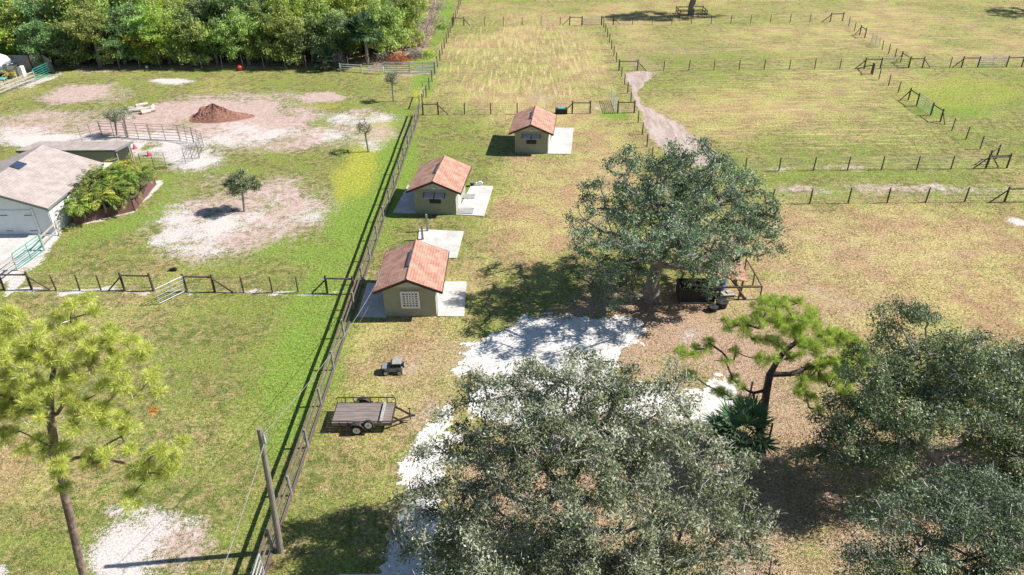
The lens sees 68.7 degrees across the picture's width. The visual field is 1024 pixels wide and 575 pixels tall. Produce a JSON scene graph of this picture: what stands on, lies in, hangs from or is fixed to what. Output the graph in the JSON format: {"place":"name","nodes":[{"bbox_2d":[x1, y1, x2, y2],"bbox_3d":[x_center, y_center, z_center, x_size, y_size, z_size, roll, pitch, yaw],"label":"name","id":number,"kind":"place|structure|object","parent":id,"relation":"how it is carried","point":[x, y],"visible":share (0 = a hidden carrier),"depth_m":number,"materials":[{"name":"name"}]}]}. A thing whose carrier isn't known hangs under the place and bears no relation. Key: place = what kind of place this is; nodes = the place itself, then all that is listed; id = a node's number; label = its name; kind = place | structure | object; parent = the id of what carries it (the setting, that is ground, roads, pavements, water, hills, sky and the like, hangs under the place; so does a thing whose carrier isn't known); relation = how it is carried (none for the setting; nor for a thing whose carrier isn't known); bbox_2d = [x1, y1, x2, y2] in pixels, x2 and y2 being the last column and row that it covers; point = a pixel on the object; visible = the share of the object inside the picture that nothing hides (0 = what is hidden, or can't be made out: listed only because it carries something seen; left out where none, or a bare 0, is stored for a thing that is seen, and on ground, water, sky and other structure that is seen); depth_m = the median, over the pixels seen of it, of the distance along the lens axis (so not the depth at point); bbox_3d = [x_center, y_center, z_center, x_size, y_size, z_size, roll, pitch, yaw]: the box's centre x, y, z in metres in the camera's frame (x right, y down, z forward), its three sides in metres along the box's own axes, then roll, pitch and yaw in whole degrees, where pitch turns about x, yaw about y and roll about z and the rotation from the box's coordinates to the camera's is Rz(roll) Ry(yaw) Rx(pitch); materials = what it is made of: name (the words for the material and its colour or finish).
{"place":"outdoors","nodes":[
{"label":"outdoors","id":0,"kind":"place"},
{"bbox_2d":[406,155,471,214],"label":"house","id":1,"kind":"structure","parent":0,"point":[437,186],"depth_m":60.88,"materials":[{"name":"orange paint"}]},
{"bbox_2d":[0,0,1023,574],"bbox_3d":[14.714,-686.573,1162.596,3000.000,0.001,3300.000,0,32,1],"label":"ground","id":2,"kind":"structure","parent":0,"point":[544,52],"depth_m":58.62,"materials":[{"name":"plant"}]},
{"bbox_2d":[0,255,18,277],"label":"rail fence","id":3,"kind":"object","parent":2,"relation":"on","point":[8,264],"visible":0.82,"depth_m":53.26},
{"bbox_2d":[11,235,43,268],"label":"metal gate","id":4,"kind":"structure","parent":3,"relation":"attached to","point":[28,251],"depth_m":55.06,"materials":[{"name":"metal"}]},
{"bbox_2d":[0,0,27,27],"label":"tree","id":5,"kind":"object","parent":2,"relation":"on","point":[4,3],"visible":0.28,"depth_m":101.75,"materials":[{"name":"green plant"}]},
{"bbox_2d":[2,57,26,76],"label":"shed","id":6,"kind":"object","parent":2,"relation":"on","point":[19,70],"visible":0.83,"depth_m":96.44,"materials":[{"name":"white paint"}]},
{"bbox_2d":[0,70,35,92],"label":"rail fence","id":7,"kind":"object","parent":2,"relation":"on","point":[16,85],"visible":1,"depth_m":92.44,"materials":[{"name":"wood"}]},
{"bbox_2d":[0,13,47,57],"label":"tree","id":8,"kind":"object","parent":2,"relation":"on","point":[5,32],"visible":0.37,"depth_m":100.21,"materials":[{"name":"green plant"}]},
{"bbox_2d":[0,0,54,37],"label":"tree","id":9,"kind":"object","parent":2,"relation":"on","point":[3,18],"visible":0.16,"depth_m":100.93,"materials":[{"name":"green plant"}]},
{"bbox_2d":[4,53,54,73],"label":"privacy fence","id":10,"kind":"object","parent":2,"relation":"on","point":[28,63],"visible":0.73,"depth_m":98.62,"materials":[{"name":"brown metal"}]},
{"bbox_2d":[0,232,60,284],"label":"garage apron","id":11,"kind":"object","parent":2,"relation":"on","point":[8,248],"visible":0.6,"depth_m":57.11,"materials":[{"name":"concrete"}]},
{"bbox_2d":[11,16,66,63],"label":"tree","id":12,"kind":"object","parent":2,"relation":"on","point":[29,44],"visible":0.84,"depth_m":97.94,"materials":[{"name":"green plant"}]},
{"bbox_2d":[6,0,94,58],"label":"tree","id":13,"kind":"object","parent":2,"relation":"on","point":[24,7],"visible":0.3,"depth_m":99.76,"materials":[{"name":"green plant"}]},
{"bbox_2d":[0,145,103,233],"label":"garage house","id":14,"kind":"structure","parent":2,"relation":"on","point":[37,184],"depth_m":59.44,"materials":[{"name":"white paint"}]},
{"bbox_2d":[0,210,38,233],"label":"garage door","id":15,"kind":"structure","parent":14,"relation":"in","point":[11,221],"depth_m":58.42,"materials":[{"name":"metal"}]},
{"bbox_2d":[32,0,94,58],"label":"tree","id":16,"kind":"object","parent":2,"relation":"on","point":[71,4],"visible":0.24,"depth_m":99.25,"materials":[{"name":"green plant"}]},
{"bbox_2d":[39,25,97,66],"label":"tree","id":17,"kind":"object","parent":2,"relation":"on","point":[66,48],"visible":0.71,"depth_m":98.45,"materials":[{"name":"green plant"}]},
{"bbox_2d":[15,141,135,171],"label":"long shed","id":18,"kind":"structure","parent":2,"relation":"on","point":[101,151],"depth_m":68.33,"materials":[{"name":"metal"}]},
{"bbox_2d":[56,0,125,66],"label":"tree","id":19,"kind":"object","parent":2,"relation":"on","point":[81,23],"visible":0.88,"depth_m":97.15,"materials":[{"name":"green plant"}]},
{"bbox_2d":[0,290,192,574],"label":"pine tree","id":20,"kind":"object","parent":2,"relation":"on","point":[37,353],"visible":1,"depth_m":23.50,"materials":[{"name":"green plant"}]},
{"bbox_2d":[101,107,125,135],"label":"young tree","id":21,"kind":"object","parent":2,"relation":"on","point":[110,117],"visible":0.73,"depth_m":76.81,"materials":[{"name":"plant"}]},
{"bbox_2d":[73,175,155,224],"bbox_3d":[-33.369,-7.875,64.010,3.998,0.920,9.329,0,32,1],"label":"planter","id":22,"kind":"object","parent":2,"relation":"on","point":[135,201],"visible":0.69,"depth_m":61.86,"materials":[{"name":"soil"}]},
{"bbox_2d":[61,192,102,218],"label":"palm tree","id":23,"kind":"object","parent":22,"relation":"in","point":[74,209],"visible":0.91,"depth_m":59.04,"materials":[{"name":"green plant"}]},
{"bbox_2d":[68,182,108,213],"bbox_3d":[-34.083,-6.993,60.279,2.740,2.359,2.762,-24,39,-33],"label":"palm tree","id":24,"kind":"object","parent":22,"relation":"in","point":[81,190],"visible":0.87,"depth_m":59.84,"materials":[{"name":"green plant"}]},
{"bbox_2d":[73,169,116,191],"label":"palm tree","id":25,"kind":"object","parent":22,"relation":"in","point":[87,180],"visible":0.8,"depth_m":61.45,"materials":[{"name":"plant"}]},
{"bbox_2d":[81,164,119,187],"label":"palm tree","id":26,"kind":"object","parent":22,"relation":"in","point":[95,173],"visible":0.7,"depth_m":62.35,"materials":[{"name":"plant"}]},
{"bbox_2d":[81,186,123,214],"bbox_3d":[-33.137,-7.024,60.624,2.731,2.026,3.028,23,39,33],"label":"palm tree","id":27,"kind":"object","parent":22,"relation":"in","point":[114,198],"visible":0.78,"depth_m":60.42,"materials":[{"name":"plant"}]},
{"bbox_2d":[94,162,128,185],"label":"palm tree","id":28,"kind":"object","parent":22,"relation":"in","point":[110,173],"visible":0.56,"depth_m":62.88,"materials":[{"name":"green plant"}]},
{"bbox_2d":[94,175,132,204],"bbox_3d":[-32.869,-7.907,61.469,3.016,2.634,2.918,0,32,1],"label":"palm tree","id":29,"kind":"object","parent":22,"relation":"in","point":[109,183],"visible":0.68,"depth_m":61.46,"materials":[{"name":"green plant"}]},
{"bbox_2d":[104,152,140,172],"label":"palm tree","id":30,"kind":"object","parent":22,"relation":"in","point":[128,163],"visible":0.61,"depth_m":64.63,"materials":[{"name":"plant"}]},
{"bbox_2d":[104,181,142,209],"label":"palm tree","id":31,"kind":"object","parent":22,"relation":"in","point":[122,190],"visible":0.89,"depth_m":60.90,"materials":[{"name":"green plant"}]},
{"bbox_2d":[108,167,145,192],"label":"palm tree","id":32,"kind":"object","parent":22,"relation":"in","point":[123,177],"visible":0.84,"depth_m":62.91,"materials":[{"name":"plant"}]},
{"bbox_2d":[120,163,156,193],"bbox_3d":[-31.810,-9.275,64.014,2.819,2.263,2.785,-17,35,-24],"label":"palm tree","id":33,"kind":"object","parent":22,"relation":"in","point":[147,174],"visible":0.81,"depth_m":63.38,"materials":[{"name":"green plant"}]},
{"bbox_2d":[89,0,143,58],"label":"tree","id":34,"kind":"object","parent":2,"relation":"on","point":[123,10],"visible":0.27,"depth_m":99.51,"materials":[{"name":"green plant"}]},
{"bbox_2d":[86,0,146,45],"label":"tree","id":35,"kind":"object","parent":2,"relation":"on","point":[101,3],"visible":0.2,"depth_m":100.44,"materials":[{"name":"green plant"}]},
{"bbox_2d":[94,14,139,65],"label":"tree","id":36,"kind":"object","parent":2,"relation":"on","point":[116,44],"visible":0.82,"depth_m":98.47,"materials":[{"name":"green plant"}]},
{"bbox_2d":[109,105,135,136],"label":"young tree","id":37,"kind":"object","parent":2,"relation":"on","point":[123,118],"visible":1,"depth_m":76.14,"materials":[{"name":"plant"}]},
{"bbox_2d":[113,4,154,61],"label":"tree","id":38,"kind":"object","parent":2,"relation":"on","point":[131,20],"visible":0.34,"depth_m":99.28,"materials":[{"name":"green plant"}]},
{"bbox_2d":[77,121,203,168],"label":"round pen","id":39,"kind":"object","parent":2,"relation":"on","point":[198,137],"visible":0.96,"depth_m":76.00,"materials":[{"name":"metal"}]},
{"bbox_2d":[117,19,169,65],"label":"tree","id":40,"kind":"object","parent":2,"relation":"on","point":[136,43],"visible":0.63,"depth_m":98.91,"materials":[{"name":"green plant"}]},
{"bbox_2d":[132,1,185,63],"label":"tree","id":41,"kind":"object","parent":2,"relation":"on","point":[163,38],"visible":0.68,"depth_m":97.77,"materials":[{"name":"green plant"}]},
{"bbox_2d":[151,0,198,57],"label":"tree","id":42,"kind":"object","parent":2,"relation":"on","point":[174,7],"visible":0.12,"depth_m":100.51,"materials":[{"name":"green plant"}]},
{"bbox_2d":[0,271,355,293],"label":"wire fence","id":43,"kind":"object","parent":2,"relation":"on","point":[28,278],"visible":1,"depth_m":51.10,"materials":[{"name":"wood"}]},
{"bbox_2d":[155,276,185,303],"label":"metal gate","id":44,"kind":"structure","parent":43,"relation":"attached to","point":[169,290],"depth_m":50.27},
{"bbox_2d":[156,7,209,65],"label":"tree","id":45,"kind":"object","parent":2,"relation":"on","point":[187,30],"visible":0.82,"depth_m":97.91,"materials":[{"name":"green plant"}]},
{"bbox_2d":[174,0,221,57],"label":"tree","id":46,"kind":"object","parent":2,"relation":"on","point":[194,6],"visible":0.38,"depth_m":98.96,"materials":[{"name":"green plant"}]},
{"bbox_2d":[54,54,348,69],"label":"wire fence","id":47,"kind":"object","parent":2,"relation":"on","point":[305,60],"visible":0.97,"depth_m":98.97,"materials":[{"name":"wood"}]},
{"bbox_2d":[192,16,235,64],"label":"tree","id":48,"kind":"object","parent":2,"relation":"on","point":[203,36],"visible":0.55,"depth_m":98.97,"materials":[{"name":"green plant"}]},
{"bbox_2d":[189,103,254,122],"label":"mulch pile","id":49,"kind":"object","parent":2,"relation":"on","point":[212,113],"visible":1,"depth_m":81.58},
{"bbox_2d":[194,0,265,59],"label":"tree","id":50,"kind":"object","parent":2,"relation":"on","point":[207,4],"visible":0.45,"depth_m":98.80,"materials":[{"name":"green plant"}]},
{"bbox_2d":[220,168,262,211],"bbox_3d":[-22.130,-7.945,61.280,3.009,3.828,3.189,19,37,29],"label":"young tree","id":51,"kind":"object","parent":2,"relation":"on","point":[241,184],"visible":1,"depth_m":60.54,"materials":[{"name":"plant"}]},
{"bbox_2d":[210,6,274,64],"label":"tree","id":52,"kind":"object","parent":2,"relation":"on","point":[239,29],"visible":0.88,"depth_m":97.25,"materials":[{"name":"green plant"}]},
{"bbox_2d":[229,1,280,57],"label":"tree","id":53,"kind":"object","parent":2,"relation":"on","point":[256,8],"visible":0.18,"depth_m":98.68,"materials":[{"name":"green plant"}]},
{"bbox_2d":[242,10,279,62],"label":"tree","id":54,"kind":"object","parent":2,"relation":"on","point":[262,35],"visible":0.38,"depth_m":98.57,"materials":[{"name":"green plant"}]},
{"bbox_2d":[256,426,283,553],"bbox_3d":[-9.816,8.646,30.898,1.125,7.674,0.284,10,33,17],"label":"utility pole","id":55,"kind":"object","parent":2,"relation":"on","point":[272,501],"visible":0.91,"depth_m":30.63,"materials":[{"name":"grey wood"}]},
{"bbox_2d":[260,4,309,64],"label":"tree","id":56,"kind":"object","parent":2,"relation":"on","point":[271,26],"visible":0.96,"depth_m":96.98,"materials":[{"name":"green plant"}]},
{"bbox_2d":[257,0,312,56],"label":"tree","id":57,"kind":"object","parent":2,"relation":"on","point":[296,10],"visible":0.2,"depth_m":99.05,"materials":[{"name":"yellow plant"}]},
{"bbox_2d":[287,14,335,62],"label":"tree","id":58,"kind":"object","parent":2,"relation":"on","point":[298,46],"visible":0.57,"depth_m":97.70,"materials":[{"name":"green plant"}]},
{"bbox_2d":[311,45,336,69],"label":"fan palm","id":59,"kind":"object","parent":2,"relation":"on","point":[316,52],"visible":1,"depth_m":96.95,"materials":[{"name":"green plant"}]},
{"bbox_2d":[301,0,359,58],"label":"tree","id":60,"kind":"object","parent":2,"relation":"on","point":[318,15],"visible":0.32,"depth_m":99.42,"materials":[{"name":"green plant"}]},
{"bbox_2d":[250,103,419,574],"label":"board fence","id":61,"kind":"object","parent":2,"relation":"on","point":[287,477],"visible":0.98,"depth_m":42.54,"materials":[{"name":"brown wood"}]},
{"bbox_2d":[309,8,361,62],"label":"tree","id":62,"kind":"object","parent":2,"relation":"on","point":[337,23],"visible":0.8,"depth_m":97.91,"materials":[{"name":"green plant"}]},
{"bbox_2d":[326,0,380,51],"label":"tree","id":63,"kind":"object","parent":2,"relation":"on","point":[357,8],"visible":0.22,"depth_m":100.72,"materials":[{"name":"green plant"}]},
{"bbox_2d":[339,63,384,73],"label":"rail fence","id":64,"kind":"object","parent":2,"relation":"on","point":[361,67],"visible":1,"depth_m":96.47,"materials":[{"name":"white paint"}]},
{"bbox_2d":[383,62,409,72],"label":"metal gate","id":65,"kind":"structure","parent":64,"relation":"attached to","point":[396,66],"depth_m":95.70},
{"bbox_2d":[343,9,382,65],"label":"fan palm","id":66,"kind":"object","parent":2,"relation":"on","point":[356,34],"visible":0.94,"depth_m":96.23,"materials":[{"name":"plant"}]},
{"bbox_2d":[355,118,374,151],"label":"young tree","id":67,"kind":"object","parent":2,"relation":"on","point":[361,125],"visible":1,"depth_m":71.89,"materials":[{"name":"plant"}]},
{"bbox_2d":[357,283,385,317],"bbox_3d":[-9.091,0.833,50.191,1.944,0.090,4.226,0,32,1],"label":"concrete pad","id":68,"kind":"object","parent":2,"relation":"on","point":[376,308],"visible":0.71,"depth_m":49.62,"materials":[{"name":"concrete"}]},
{"bbox_2d":[330,396,414,434],"bbox_3d":[-7.303,6.725,39.753,4.350,0.952,2.287,0,32,1],"label":"utility trailer","id":69,"kind":"object","parent":2,"relation":"on","point":[362,414],"visible":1,"depth_m":39.58,"materials":[{"name":"brown wood"}]},
{"bbox_2d":[360,48,398,65],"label":"brush bush","id":70,"kind":"object","parent":2,"relation":"on","point":[382,58],"visible":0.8,"depth_m":100.93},
{"bbox_2d":[355,0,416,57],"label":"tree","id":71,"kind":"object","parent":2,"relation":"on","point":[385,18],"visible":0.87,"depth_m":98.74,"materials":[{"name":"green plant"}]},
{"bbox_2d":[384,71,399,101],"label":"young tree","id":72,"kind":"object","parent":2,"relation":"on","point":[390,80],"visible":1,"depth_m":85.06,"materials":[{"name":"plant"}]},
{"bbox_2d":[380,357,404,375],"bbox_3d":[-6.909,4.565,43.359,1.387,0.830,0.747,-2,32,-2],"label":"toy car","id":73,"kind":"object","parent":2,"relation":"on","point":[396,364],"visible":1,"depth_m":43.15,"materials":[{"name":"grey plastic"}]},
{"bbox_2d":[375,8,417,52],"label":"tree","id":74,"kind":"object","parent":2,"relation":"on","point":[400,39],"visible":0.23,"depth_m":104.36,"materials":[{"name":"green plant"}]},
{"bbox_2d":[385,51,418,67],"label":"brush bush","id":75,"kind":"object","parent":2,"relation":"on","point":[399,57],"visible":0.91,"depth_m":100.62,"materials":[{"name":"plant"}]},
{"bbox_2d":[393,185,415,213],"bbox_3d":[-8.786,-7.532,63.727,1.913,0.090,5.593,0,32,1],"label":"concrete pad","id":76,"kind":"object","parent":2,"relation":"on","point":[406,203],"visible":0.71,"depth_m":62.71,"materials":[{"name":"concrete"}]},
{"bbox_2d":[381,0,432,43],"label":"tree","id":77,"kind":"object","parent":2,"relation":"on","point":[413,11],"visible":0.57,"depth_m":105.39,"materials":[{"name":"green plant"}]},
{"bbox_2d":[372,239,449,316],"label":"house","id":78,"kind":"structure","parent":2,"relation":"on","point":[411,277],"depth_m":48.15,"materials":[{"name":"orange paint"}]},
{"bbox_2d":[400,291,420,307],"bbox_3d":[-6.494,0.782,47.761,1.220,1.270,0.085,0,32,1],"label":"window","id":79,"kind":"structure","parent":78,"relation":"in","point":[409,299],"depth_m":47.72,"materials":[{"name":"white"}]},
{"bbox_2d":[414,17,442,36],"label":"brush bush","id":80,"kind":"object","parent":2,"relation":"on","point":[426,26],"visible":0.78,"depth_m":113.38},
{"bbox_2d":[418,0,461,108],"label":"wire fence","id":81,"kind":"object","parent":2,"relation":"on","point":[423,89],"visible":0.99,"depth_m":97.73,"materials":[{"name":"brown metal"}]},
{"bbox_2d":[418,229,463,258],"bbox_3d":[-5.556,-3.354,56.891,3.529,0.090,4.638,0,32,1],"label":"concrete pad","id":82,"kind":"object","parent":2,"relation":"on","point":[448,240],"visible":0.71,"depth_m":57.32,"materials":[{"name":"concrete"}]},
{"bbox_2d":[437,281,466,316],"bbox_3d":[-3.994,0.756,50.201,1.843,0.090,4.355,0,32,1],"label":"concrete pad","id":83,"kind":"object","parent":2,"relation":"on","point":[452,300],"visible":0.86,"depth_m":50.02,"materials":[{"name":"concrete"}]},
{"bbox_2d":[456,185,492,216],"bbox_3d":[-2.995,-7.389,63.364,2.333,0.090,5.892,4,32,8],"label":"concrete pad","id":84,"kind":"object","parent":2,"relation":"on","point":[478,203],"visible":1,"depth_m":63.20,"materials":[{"name":"concrete"}]},
{"bbox_2d":[422,100,635,114],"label":"wire fence","id":85,"kind":"object","parent":2,"relation":"on","point":[423,112],"visible":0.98,"depth_m":81.73,"materials":[{"name":"wood"}]},
{"bbox_2d":[509,105,556,153],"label":"house","id":86,"kind":"structure","parent":2,"relation":"on","point":[532,128],"depth_m":71.89,"materials":[{"name":"orange paint"}]},
{"bbox_2d":[547,128,572,154],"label":"concrete pad","id":87,"kind":"object","parent":2,"relation":"on","point":[561,141],"visible":0.86,"depth_m":74.52,"materials":[{"name":"concrete"}]},
{"bbox_2d":[377,343,788,574],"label":"oak tree","id":88,"kind":"object","parent":2,"relation":"on","point":[569,532],"visible":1,"depth_m":28.59,"materials":[{"name":"green plant"}]},
{"bbox_2d":[603,20,659,178],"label":"wire fence","id":89,"kind":"object","parent":2,"relation":"on","point":[638,118],"visible":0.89,"depth_m":87.47,"materials":[{"name":"wood"}]},
{"bbox_2d":[452,12,844,25],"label":"wire fence","id":90,"kind":"object","parent":2,"relation":"on","point":[652,17],"visible":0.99,"depth_m":117.84,"materials":[{"name":"wood"}]},
{"bbox_2d":[560,135,792,310],"bbox_3d":[10.355,-3.781,47.021,14.733,11.345,14.324,0,32,1],"label":"oak tree","id":91,"kind":"object","parent":2,"relation":"on","point":[687,231],"visible":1,"depth_m":46.27,"materials":[{"name":"green plant"}]},
{"bbox_2d":[675,278,716,303],"bbox_3d":[12.195,0.215,49.712,2.310,1.100,1.495,0,32,1],"label":"cage","id":92,"kind":"object","parent":2,"relation":"on","point":[691,295],"visible":0.79,"depth_m":49.30,"materials":[{"name":"metal"}]},
{"bbox_2d":[714,260,747,296],"bbox_3d":[14.573,-0.667,50.078,1.850,2.160,1.760,0,32,1],"label":"lean to","id":93,"kind":"object","parent":2,"relation":"on","point":[743,276],"visible":0.52,"depth_m":49.57,"materials":[{"name":"ceramic"}]},
{"bbox_2d":[713,259,762,299],"bbox_3d":[15.730,-0.392,50.206,2.517,1.732,4.962,24,39,34],"label":"rail fence","id":94,"kind":"object","parent":2,"relation":"on","point":[752,286],"visible":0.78,"depth_m":49.49,"materials":[{"name":"wood"}]},
{"bbox_2d":[701,394,784,475],"bbox_3d":[10.607,7.169,35.331,3.641,4.633,3.954,0,32,1],"label":"fan palm","id":95,"kind":"object","parent":2,"relation":"on","point":[748,412],"visible":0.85,"depth_m":34.59,"materials":[{"name":"plant"}]},
{"bbox_2d":[671,292,876,443],"bbox_3d":[12.538,4.178,36.703,9.927,8.384,4.041,0,32,1],"label":"pine tree","id":96,"kind":"object","parent":2,"relation":"on","point":[784,324],"visible":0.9,"depth_m":35.57,"materials":[{"name":"green plant"}]},
{"bbox_2d":[618,56,1023,70],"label":"wire fence","id":97,"kind":"object","parent":2,"relation":"on","point":[841,59],"visible":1,"depth_m":95.36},
{"bbox_2d":[640,144,1012,170],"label":"wire fence","id":98,"kind":"object","parent":2,"relation":"on","point":[994,157],"visible":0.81,"depth_m":67.61,"materials":[{"name":"wood"}]},
{"bbox_2d":[704,186,1023,204],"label":"wire fence","id":99,"kind":"object","parent":2,"relation":"on","point":[1005,198],"visible":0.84,"depth_m":61.62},
{"bbox_2d":[793,292,1023,518],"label":"oak tree","id":100,"kind":"object","parent":2,"relation":"on","point":[947,407],"visible":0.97,"depth_m":32.37,"materials":[{"name":"green plant"}]},
{"bbox_2d":[826,459,1023,574],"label":"oak tree","id":101,"kind":"object","parent":2,"relation":"on","point":[999,552],"visible":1,"depth_m":26.52,"materials":[{"name":"green plant"}]},
{"bbox_2d":[857,62,993,152],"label":"wire fence","id":102,"kind":"object","parent":2,"relation":"on","point":[910,90],"visible":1,"depth_m":82.47,"materials":[{"name":"wood"}]},
{"bbox_2d":[976,333,1023,495],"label":"oak tree","id":103,"kind":"object","parent":2,"relation":"on","point":[1014,349],"visible":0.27,"depth_m":34.05,"materials":[{"name":"green plant"}]},
{"bbox_2d":[379,312,828,573],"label":"driveway","id":104,"kind":"structure","parent":0,"point":[503,350],"depth_m":44.42,"materials":[{"name":"gravel"}]},
{"bbox_2d":[627,71,719,164],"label":"dirt path","id":105,"kind":"structure","parent":0,"point":[655,121],"depth_m":77.75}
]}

